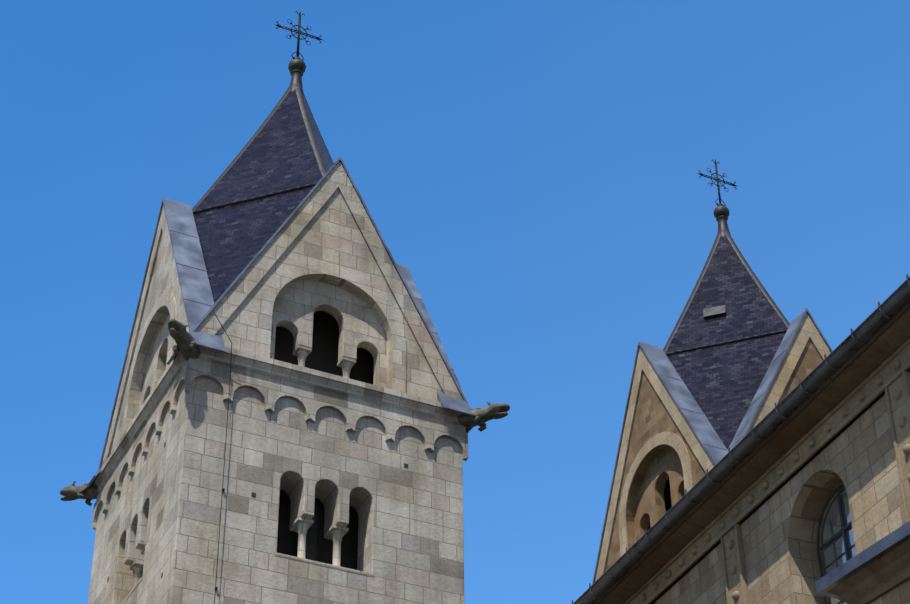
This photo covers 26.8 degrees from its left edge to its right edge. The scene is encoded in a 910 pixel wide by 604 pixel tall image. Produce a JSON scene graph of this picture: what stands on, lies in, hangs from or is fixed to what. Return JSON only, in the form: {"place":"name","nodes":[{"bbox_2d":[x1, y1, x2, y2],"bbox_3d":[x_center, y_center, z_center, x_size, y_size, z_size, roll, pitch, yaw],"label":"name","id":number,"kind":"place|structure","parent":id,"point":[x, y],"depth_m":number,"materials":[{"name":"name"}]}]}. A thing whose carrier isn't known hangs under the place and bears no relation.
{"place":"outdoors","nodes":[
{"label":"outdoors","id":0,"kind":"place"},
{"bbox_2d":[60,11,509,603],"bbox_3d":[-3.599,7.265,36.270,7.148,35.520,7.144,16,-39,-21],"label":"tower","id":1,"kind":"structure","parent":0,"point":[294,419],"depth_m":37.11,"materials":[{"name":"stone"}]},
{"bbox_2d":[0,0,909,603],"label":"sky","id":2,"kind":"structure","parent":0,"point":[532,167],"materials":[{"name":"blue"}]},
{"bbox_2d":[592,160,832,583],"bbox_3d":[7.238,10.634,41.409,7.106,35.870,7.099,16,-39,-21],"label":"tower","id":3,"kind":"structure","parent":0,"point":[734,360],"depth_m":45.52,"materials":[{"name":"beige stone"}]},
{"bbox_2d":[572,274,909,603],"bbox_3d":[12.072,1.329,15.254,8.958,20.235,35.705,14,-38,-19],"label":"nave","id":4,"kind":"structure","parent":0,"point":[799,493],"depth_m":25.56,"materials":[{"name":"beige stone"}]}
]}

